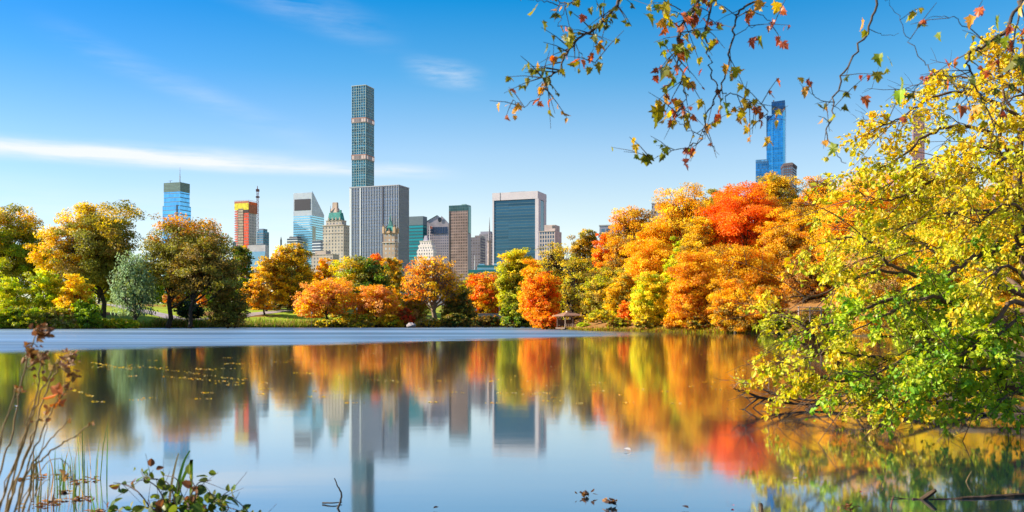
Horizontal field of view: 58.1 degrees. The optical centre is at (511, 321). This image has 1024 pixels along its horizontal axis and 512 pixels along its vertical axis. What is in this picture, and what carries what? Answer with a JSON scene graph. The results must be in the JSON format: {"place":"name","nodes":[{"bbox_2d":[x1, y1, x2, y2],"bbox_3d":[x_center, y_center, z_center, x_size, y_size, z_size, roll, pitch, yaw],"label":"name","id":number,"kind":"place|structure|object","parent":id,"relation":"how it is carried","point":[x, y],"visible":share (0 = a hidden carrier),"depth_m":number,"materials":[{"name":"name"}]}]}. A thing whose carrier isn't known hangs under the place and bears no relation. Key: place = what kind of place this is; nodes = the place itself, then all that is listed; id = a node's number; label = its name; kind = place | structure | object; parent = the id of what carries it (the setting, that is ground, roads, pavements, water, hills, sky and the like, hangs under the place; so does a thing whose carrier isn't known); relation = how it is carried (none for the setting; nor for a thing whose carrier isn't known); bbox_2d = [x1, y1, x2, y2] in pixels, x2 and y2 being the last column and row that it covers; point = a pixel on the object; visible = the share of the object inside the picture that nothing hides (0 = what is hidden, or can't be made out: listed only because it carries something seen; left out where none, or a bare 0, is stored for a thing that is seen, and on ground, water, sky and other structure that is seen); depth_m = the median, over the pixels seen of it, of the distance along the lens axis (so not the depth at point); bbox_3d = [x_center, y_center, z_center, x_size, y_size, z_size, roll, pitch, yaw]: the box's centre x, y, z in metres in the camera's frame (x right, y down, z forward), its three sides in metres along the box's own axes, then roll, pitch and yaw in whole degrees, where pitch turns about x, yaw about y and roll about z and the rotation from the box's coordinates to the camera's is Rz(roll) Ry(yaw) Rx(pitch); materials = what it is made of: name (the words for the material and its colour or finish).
{"place":"outdoors","nodes":[
{"label":"outdoors","id":0,"kind":"place"},
{"bbox_2d":[0,327,1023,511],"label":"lake water","id":1,"kind":"structure","parent":0,"point":[286,442],"depth_m":13.79,"materials":[{"name":"blue liquid"}]},
{"bbox_2d":[67,409,110,483],"bbox_3d":[-4.268,1.266,9.244,0.313,0.768,0.365,0,0,11],"label":"reed tuft","id":2,"kind":"object","parent":1,"relation":"on","point":[83,479],"visible":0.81,"depth_m":9.29,"materials":[{"name":"green plant"}]},
{"bbox_2d":[73,353,721,402],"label":"drifting leaves","id":3,"kind":"object","parent":1,"relation":"on","point":[315,373],"visible":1,"depth_m":24.82,"materials":[{"name":"yellow plant"}]},
{"bbox_2d":[33,315,765,332],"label":"shore reeds","id":4,"kind":"object","parent":1,"relation":"in","point":[177,322],"visible":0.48,"depth_m":229.88,"materials":[{"name":"green plant"}]},
{"bbox_2d":[728,374,1011,410],"bbox_3d":[6.876,1.441,16.548,5.939,1.089,1.076,0,0,8],"label":"dead branch","id":5,"kind":"object","parent":1,"relation":"in","point":[757,397],"visible":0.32,"depth_m":16.93,"materials":[{"name":"brown plant"}]},
{"bbox_2d":[890,489,1023,499],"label":"floating log","id":6,"kind":"object","parent":1,"relation":"on","point":[927,495],"visible":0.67,"depth_m":8.32,"materials":[{"name":"brown wood"}]},
{"bbox_2d":[0,278,1023,356],"bbox_3d":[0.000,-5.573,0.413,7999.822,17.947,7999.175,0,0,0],"label":"ground","id":7,"kind":"structure","parent":0,"point":[291,316],"depth_m":240.84,"materials":[{"name":"green plant"}]},
{"bbox_2d":[0,276,31,316],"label":"shrub","id":8,"kind":"object","parent":7,"relation":"on","point":[11,290],"visible":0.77,"depth_m":205.14,"materials":[{"name":"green plant"}]},
{"bbox_2d":[0,350,49,505],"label":"dry stalk","id":9,"kind":"object","parent":7,"relation":"on","point":[43,357],"visible":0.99,"depth_m":3.50,"materials":[{"name":"brown plant"}]},
{"bbox_2d":[0,305,50,328],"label":"shrub","id":10,"kind":"object","parent":7,"relation":"on","point":[21,319],"visible":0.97,"depth_m":197.15,"materials":[{"name":"green plant"}]},
{"bbox_2d":[0,321,54,474],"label":"dry stalk","id":11,"kind":"object","parent":7,"relation":"on","point":[40,331],"visible":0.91,"depth_m":3.59,"materials":[{"name":"brown plant"}]},
{"bbox_2d":[5,411,50,511],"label":"dry stalk","id":12,"kind":"object","parent":7,"relation":"on","point":[18,475],"visible":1,"depth_m":3.40,"materials":[{"name":"brown plant"}]},
{"bbox_2d":[0,203,63,297],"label":"tree","id":13,"kind":"object","parent":7,"relation":"on","point":[16,265],"visible":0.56,"depth_m":232.50,"materials":[{"name":"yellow plant"}]},
{"bbox_2d":[4,358,64,511],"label":"dry stalk","id":14,"kind":"object","parent":7,"relation":"on","point":[52,367],"visible":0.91,"depth_m":3.70,"materials":[{"name":"brown plant"}]},
{"bbox_2d":[22,268,65,319],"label":"shrub","id":15,"kind":"object","parent":7,"relation":"on","point":[42,288],"visible":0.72,"depth_m":204.53,"materials":[{"name":"green plant"}]},
{"bbox_2d":[7,348,80,511],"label":"dry stalk","id":16,"kind":"object","parent":7,"relation":"on","point":[70,358],"visible":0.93,"depth_m":3.80,"materials":[{"name":"brown plant"}]},
{"bbox_2d":[14,369,80,511],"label":"dry stalk","id":17,"kind":"object","parent":7,"relation":"on","point":[57,389],"visible":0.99,"depth_m":3.60,"materials":[{"name":"brown plant"}]},
{"bbox_2d":[37,306,77,328],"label":"shrub","id":18,"kind":"object","parent":7,"relation":"on","point":[63,320],"visible":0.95,"depth_m":198.72,"materials":[{"name":"green plant"}]},
{"bbox_2d":[51,273,98,321],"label":"shrub","id":19,"kind":"object","parent":7,"relation":"on","point":[76,287],"visible":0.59,"depth_m":202.26,"materials":[{"name":"yellow plant"}]},
{"bbox_2d":[23,199,144,317],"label":"tree","id":20,"kind":"object","parent":7,"relation":"on","point":[93,248],"visible":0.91,"depth_m":223.91,"materials":[{"name":"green plant"}]},
{"bbox_2d":[70,298,102,328],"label":"shrub","id":21,"kind":"object","parent":7,"relation":"on","point":[86,314],"visible":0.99,"depth_m":200.19,"materials":[{"name":"green plant"}]},
{"bbox_2d":[99,318,139,328],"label":"shrub","id":22,"kind":"object","parent":7,"relation":"on","point":[124,323],"visible":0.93,"depth_m":205.21,"materials":[{"name":"green plant"}]},
{"bbox_2d":[106,250,159,328],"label":"willow tree","id":23,"kind":"object","parent":7,"relation":"on","point":[138,286],"visible":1,"depth_m":211.39,"materials":[{"name":"green plant"}]},
{"bbox_2d":[163,174,190,294],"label":"glass tower","id":24,"kind":"structure","parent":7,"relation":"on","point":[176,197],"depth_m":1757.77,"materials":[{"name":"blue glass"}]},
{"bbox_2d":[132,212,243,327],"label":"tree","id":25,"kind":"object","parent":7,"relation":"on","point":[166,252],"visible":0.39,"depth_m":217.54,"materials":[{"name":"green plant"}]},
{"bbox_2d":[105,451,270,511],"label":"leafy shrub","id":26,"kind":"object","parent":7,"relation":"on","point":[192,502],"visible":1,"depth_m":4.98,"materials":[{"name":"green plant"}]},
{"bbox_2d":[172,300,206,321],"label":"shrub","id":27,"kind":"object","parent":7,"relation":"on","point":[182,310],"visible":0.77,"depth_m":230.82,"materials":[{"name":"green plant"}]},
{"bbox_2d":[165,236,247,327],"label":"tree","id":28,"kind":"object","parent":7,"relation":"on","point":[215,261],"visible":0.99,"depth_m":212.19,"materials":[{"name":"green plant"}]},
{"bbox_2d":[202,284,251,327],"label":"shrub","id":29,"kind":"object","parent":7,"relation":"on","point":[226,310],"visible":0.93,"depth_m":217.42,"materials":[{"name":"green plant"}]},
{"bbox_2d":[228,245,254,305],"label":"tree","id":30,"kind":"object","parent":7,"relation":"on","point":[245,255],"visible":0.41,"depth_m":288.47,"materials":[{"name":"green plant"}]},
{"bbox_2d":[234,200,256,277],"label":"construction tower","id":31,"kind":"structure","parent":7,"relation":"on","point":[245,220],"depth_m":1704.38,"materials":[{"name":"concrete"}]},
{"bbox_2d":[238,278,273,314],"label":"tree","id":32,"kind":"object","parent":7,"relation":"on","point":[257,299],"visible":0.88,"depth_m":264.54,"materials":[{"name":"orange plant"}]},
{"bbox_2d":[246,244,268,283],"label":"building","id":33,"kind":"structure","parent":7,"relation":"on","point":[258,250],"depth_m":1405.17,"materials":[{"name":"white glass"}]},
{"bbox_2d":[249,252,291,310],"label":"tree","id":34,"kind":"object","parent":7,"relation":"on","point":[266,273],"visible":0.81,"depth_m":276.83,"materials":[{"name":"orange plant"}]},
{"bbox_2d":[272,241,315,309],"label":"tree","id":35,"kind":"object","parent":7,"relation":"on","point":[298,268],"visible":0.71,"depth_m":279.95,"materials":[{"name":"orange plant"}]},
{"bbox_2d":[293,191,323,264],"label":"slant roof tower","id":36,"kind":"structure","parent":7,"relation":"on","point":[308,218],"depth_m":1707.55,"materials":[{"name":"glass"}]},
{"bbox_2d":[290,277,354,319],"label":"tree","id":37,"kind":"object","parent":7,"relation":"on","point":[331,298],"visible":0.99,"depth_m":247.61,"materials":[{"name":"orange plant"}]},
{"bbox_2d":[311,257,338,285],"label":"tree","id":38,"kind":"object","parent":7,"relation":"on","point":[322,268],"visible":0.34,"depth_m":286.69,"materials":[{"name":"orange plant"}]},
{"bbox_2d":[311,251,338,279],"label":"building","id":39,"kind":"structure","parent":7,"relation":"on","point":[320,255],"depth_m":966.28,"materials":[{"name":"concrete"}]},
{"bbox_2d":[322,202,348,277],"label":"stone hotel","id":40,"kind":"structure","parent":7,"relation":"on","point":[335,233],"depth_m":1085.54,"materials":[{"name":"stone"}]},
{"bbox_2d":[315,317,374,327],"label":"shrub","id":41,"kind":"object","parent":7,"relation":"on","point":[344,323],"visible":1,"depth_m":243.81,"materials":[{"name":"green plant"}]},
{"bbox_2d":[327,255,394,313],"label":"tree","id":42,"kind":"object","parent":7,"relation":"on","point":[361,272],"visible":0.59,"depth_m":265.08,"materials":[{"name":"green plant"}]},
{"bbox_2d":[351,85,374,186],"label":"pencil tower","id":43,"kind":"structure","parent":7,"relation":"on","point":[363,125],"depth_m":1655.69,"materials":[{"name":"teal glass"}]},
{"bbox_2d":[350,284,403,326],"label":"tree","id":44,"kind":"object","parent":7,"relation":"on","point":[367,300],"visible":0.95,"depth_m":247.00,"materials":[{"name":"orange plant"}]},
{"bbox_2d":[349,184,408,301],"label":"ribbed slab tower","id":45,"kind":"structure","parent":7,"relation":"on","point":[371,208],"depth_m":1163.10,"materials":[{"name":"grey glass"}]},
{"bbox_2d":[373,314,403,327],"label":"shrub","id":46,"kind":"object","parent":7,"relation":"on","point":[389,322],"visible":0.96,"depth_m":245.38,"materials":[{"name":"green plant"}]},
{"bbox_2d":[382,213,398,265],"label":"gothic spire hotel","id":47,"kind":"structure","parent":7,"relation":"on","point":[390,232],"depth_m":1023.50,"materials":[{"name":"stone"}]},
{"bbox_2d":[378,257,406,302],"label":"tree","id":48,"kind":"object","parent":7,"relation":"on","point":[396,279],"visible":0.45,"depth_m":289.06,"materials":[{"name":"yellow plant"}]},
{"bbox_2d":[400,284,430,320],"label":"tree","id":49,"kind":"object","parent":7,"relation":"on","point":[419,310],"visible":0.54,"depth_m":264.52,"materials":[{"name":"green plant"}]},
{"bbox_2d":[409,216,426,293],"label":"teal office tower","id":50,"kind":"structure","parent":7,"relation":"on","point":[417,229],"depth_m":1424.91,"materials":[{"name":"glass"}]},
{"bbox_2d":[417,226,436,305],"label":"white stepped block","id":51,"kind":"structure","parent":7,"relation":"on","point":[426,246],"depth_m":1004.04,"materials":[{"name":"stone"}]},
{"bbox_2d":[400,254,465,318],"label":"tree","id":52,"kind":"object","parent":7,"relation":"on","point":[434,289],"visible":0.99,"depth_m":256.52,"materials":[{"name":"orange plant"}]},
{"bbox_2d":[427,215,448,305],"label":"pediment tower","id":53,"kind":"structure","parent":7,"relation":"on","point":[439,233],"depth_m":1452.23,"materials":[{"name":"grey stone"}]},
{"bbox_2d":[440,313,473,327],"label":"shrub","id":54,"kind":"object","parent":7,"relation":"on","point":[453,319],"visible":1,"depth_m":246.21,"materials":[{"name":"green plant"}]},
{"bbox_2d":[439,286,477,326],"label":"tree","id":55,"kind":"object","parent":7,"relation":"on","point":[463,306],"visible":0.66,"depth_m":260.05,"materials":[{"name":"green plant"}]},
{"bbox_2d":[449,204,470,300],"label":"brown tower","id":56,"kind":"structure","parent":7,"relation":"on","point":[460,235],"depth_m":1284.63,"materials":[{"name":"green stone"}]},
{"bbox_2d":[471,235,484,269],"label":"slate block","id":57,"kind":"structure","parent":7,"relation":"on","point":[478,246],"depth_m":1333.60,"materials":[{"name":"stone"}]},
{"bbox_2d":[465,272,502,319],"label":"tree","id":58,"kind":"object","parent":7,"relation":"on","point":[484,298],"visible":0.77,"depth_m":275.34,"materials":[{"name":"orange plant"}]},
{"bbox_2d":[469,315,501,327],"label":"shrub","id":59,"kind":"object","parent":7,"relation":"on","point":[485,321],"visible":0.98,"depth_m":245.47,"materials":[{"name":"green plant"}]},
{"bbox_2d":[493,247,535,327],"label":"tree","id":60,"kind":"object","parent":7,"relation":"on","point":[513,266],"visible":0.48,"depth_m":244.10,"materials":[{"name":"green plant"}]},
{"bbox_2d":[499,293,531,327],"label":"tree","id":61,"kind":"object","parent":7,"relation":"on","point":[510,309],"visible":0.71,"depth_m":239.09,"materials":[{"name":"green plant"}]},
{"bbox_2d":[492,191,546,264],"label":"white framed slab","id":62,"kind":"structure","parent":7,"relation":"on","point":[519,219],"depth_m":1210.44,"materials":[{"name":"glass"}]},
{"bbox_2d":[516,258,557,320],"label":"tree","id":63,"kind":"object","parent":7,"relation":"on","point":[531,268],"visible":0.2,"depth_m":212.81,"materials":[{"name":"orange plant"}]},
{"bbox_2d":[520,270,562,328],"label":"maple tree","id":64,"kind":"object","parent":7,"relation":"on","point":[543,299],"visible":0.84,"depth_m":190.72,"materials":[{"name":"orange plant"}]},
{"bbox_2d":[539,225,561,285],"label":"arched window block","id":65,"kind":"structure","parent":7,"relation":"on","point":[550,233],"depth_m":1065.10,"materials":[{"name":"stone"}]},
{"bbox_2d":[534,241,586,319],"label":"tree","id":66,"kind":"object","parent":7,"relation":"on","point":[553,260],"visible":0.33,"depth_m":203.16,"materials":[{"name":"yellow plant"}]},
{"bbox_2d":[553,311,583,328],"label":"pavilion","id":67,"kind":"structure","parent":7,"relation":"on","point":[565,323],"depth_m":180.69,"materials":[{"name":"brown wood"}]},
{"bbox_2d":[559,256,602,323],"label":"tree","id":68,"kind":"object","parent":7,"relation":"on","point":[576,278],"visible":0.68,"depth_m":195.02,"materials":[{"name":"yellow plant"}]},
{"bbox_2d":[566,228,603,283],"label":"tree","id":69,"kind":"object","parent":7,"relation":"on","point":[583,246],"visible":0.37,"depth_m":220.79,"materials":[{"name":"yellow plant"}]},
{"bbox_2d":[574,266,626,317],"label":"tree","id":70,"kind":"object","parent":7,"relation":"on","point":[595,296],"visible":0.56,"depth_m":176.45,"materials":[{"name":"yellow plant"}]},
{"bbox_2d":[583,309,618,323],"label":"shrub","id":71,"kind":"object","parent":7,"relation":"on","point":[602,315],"visible":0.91,"depth_m":163.69,"materials":[{"name":"yellow plant"}]},
{"bbox_2d":[591,232,619,274],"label":"tree","id":72,"kind":"object","parent":7,"relation":"on","point":[598,254],"visible":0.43,"depth_m":214.05,"materials":[{"name":"orange plant"}]},
{"bbox_2d":[603,271,638,311],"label":"tree","id":73,"kind":"object","parent":7,"relation":"on","point":[622,282],"visible":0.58,"depth_m":171.01,"materials":[{"name":"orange plant"}]},
{"bbox_2d":[602,205,657,275],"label":"tree","id":74,"kind":"object","parent":7,"relation":"on","point":[626,226],"visible":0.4,"depth_m":203.50,"materials":[{"name":"orange plant"}]},
{"bbox_2d":[619,238,675,293],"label":"tree","id":75,"kind":"object","parent":7,"relation":"on","point":[651,261],"visible":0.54,"depth_m":170.51,"materials":[{"name":"orange plant"}]},
{"bbox_2d":[635,316,663,328],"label":"shrub","id":76,"kind":"object","parent":7,"relation":"on","point":[649,322],"visible":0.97,"depth_m":145.59,"materials":[{"name":"yellow plant"}]},
{"bbox_2d":[624,222,677,272],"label":"tree","id":77,"kind":"object","parent":7,"relation":"on","point":[655,230],"visible":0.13,"depth_m":184.69,"materials":[{"name":"orange plant"}]},
{"bbox_2d":[628,270,674,324],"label":"tree","id":78,"kind":"object","parent":7,"relation":"on","point":[651,296],"visible":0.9,"depth_m":145.98,"materials":[{"name":"yellow plant"}]},
{"bbox_2d":[661,234,694,285],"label":"tree","id":79,"kind":"object","parent":7,"relation":"on","point":[672,262],"visible":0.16,"depth_m":164.81,"materials":[{"name":"yellow plant"}]},
{"bbox_2d":[649,182,719,256],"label":"tree","id":80,"kind":"object","parent":7,"relation":"on","point":[676,216],"visible":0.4,"depth_m":188.32,"materials":[{"name":"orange plant"}]},
{"bbox_2d":[664,250,723,326],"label":"tree","id":81,"kind":"object","parent":7,"relation":"on","point":[689,291],"visible":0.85,"depth_m":137.23,"materials":[{"name":"orange plant"}]},
{"bbox_2d":[675,216,726,281],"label":"tree","id":82,"kind":"object","parent":7,"relation":"on","point":[692,243],"visible":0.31,"depth_m":158.77,"materials":[{"name":"orange plant"}]},
{"bbox_2d":[686,314,717,328],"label":"shrub","id":83,"kind":"object","parent":7,"relation":"on","point":[701,323],"visible":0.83,"depth_m":135.58,"materials":[{"name":"orange plant"}]},
{"bbox_2d":[705,277,759,332],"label":"tree","id":84,"kind":"object","parent":7,"relation":"on","point":[726,307],"visible":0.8,"depth_m":128.03,"materials":[{"name":"orange plant"}]},
{"bbox_2d":[699,242,785,297],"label":"tree","id":85,"kind":"object","parent":7,"relation":"on","point":[748,273],"visible":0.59,"depth_m":143.75,"materials":[{"name":"orange plant"}]},
{"bbox_2d":[694,180,792,260],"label":"maple tree","id":86,"kind":"object","parent":7,"relation":"on","point":[737,219],"visible":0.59,"depth_m":156.98,"materials":[{"name":"orange plant"}]},
{"bbox_2d":[740,285,789,328],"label":"tree","id":87,"kind":"object","parent":7,"relation":"on","point":[760,290],"visible":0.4,"depth_m":125.75,"materials":[{"name":"orange plant"}]},
{"bbox_2d":[766,100,785,176],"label":"blue skyscraper","id":88,"kind":"structure","parent":7,"relation":"on","point":[776,155],"depth_m":1504.99,"materials":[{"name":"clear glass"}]},
{"bbox_2d":[754,170,803,223],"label":"tree","id":89,"kind":"object","parent":7,"relation":"on","point":[777,185],"visible":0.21,"depth_m":186.45,"materials":[{"name":"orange plant"}]},
{"bbox_2d":[780,162,796,198],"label":"dark brick tower","id":90,"kind":"structure","parent":7,"relation":"on","point":[787,169],"depth_m":1406.66,"materials":[{"name":"brick"}]},
{"bbox_2d":[753,205,824,280],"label":"tree","id":91,"kind":"object","parent":7,"relation":"on","point":[792,242],"visible":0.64,"depth_m":148.24,"materials":[{"name":"orange plant"}]},
{"bbox_2d":[775,245,836,302],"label":"tree","id":92,"kind":"object","parent":7,"relation":"on","point":[812,282],"visible":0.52,"depth_m":131.85,"materials":[{"name":"orange plant"}]},
{"bbox_2d":[788,306,840,334],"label":"shrub","id":93,"kind":"object","parent":7,"relation":"on","point":[807,322],"visible":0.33,"depth_m":111.38,"materials":[{"name":"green plant"}]},
{"bbox_2d":[790,175,844,257],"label":"tree","id":94,"kind":"object","parent":7,"relation":"on","point":[821,190],"visible":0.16,"depth_m":159.16,"materials":[{"name":"orange plant"}]},
{"bbox_2d":[695,22,1023,442],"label":"leaning tree","id":95,"kind":"object","parent":7,"relation":"on","point":[978,340],"visible":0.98,"depth_m":13.18,"materials":[{"name":"green plant"}]},
{"bbox_2d":[801,168,919,286],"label":"tree","id":96,"kind":"object","parent":7,"relation":"on","point":[831,216],"visible":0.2,"depth_m":126.76,"materials":[{"name":"orange plant"}]},
{"bbox_2d":[838,232,916,335],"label":"tree","id":97,"kind":"object","parent":7,"relation":"on","point":[876,291],"visible":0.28,"depth_m":98.05,"materials":[{"name":"yellow plant"}]},
{"bbox_2d":[912,114,924,240],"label":"screened brick tower","id":98,"kind":"structure","parent":7,"relation":"on","point":[921,156],"depth_m":1302.29,"materials":[{"name":"brick"}]},
{"bbox_2d":[888,307,963,338],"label":"shrub","id":99,"kind":"object","parent":7,"relation":"on","point":[911,326],"visible":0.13,"depth_m":83.50,"materials":[{"name":"green plant"}]},
{"bbox_2d":[884,176,999,258],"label":"tree","id":100,"kind":"object","parent":7,"relation":"on","point":[910,233],"visible":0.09,"depth_m":117.80,"materials":[{"name":"yellow plant"}]},
{"bbox_2d":[901,226,986,322],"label":"tree","id":101,"kind":"object","parent":7,"relation":"on","point":[921,236],"visible":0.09,"depth_m":88.72,"materials":[{"name":"yellow plant"}]},
{"bbox_2d":[957,219,1023,317],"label":"tree","id":102,"kind":"object","parent":7,"relation":"on","point":[1007,294],"visible":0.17,"depth_m":77.37,"materials":[{"name":"yellow plant"}]},
{"bbox_2d":[966,170,1023,236],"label":"tree","id":103,"kind":"object","parent":7,"relation":"on","point":[983,202],"visible":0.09,"depth_m":114.61,"materials":[{"name":"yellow plant"}]},
{"bbox_2d":[0,0,1023,303],"label":"sky","id":104,"kind":"structure","parent":0,"point":[111,101],"materials":[{"name":"blue"}]},
{"bbox_2d":[497,0,1023,170],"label":"branches","id":105,"kind":"object","parent":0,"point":[679,49],"visible":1,"depth_m":6.01,"materials":[{"name":"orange plant"}]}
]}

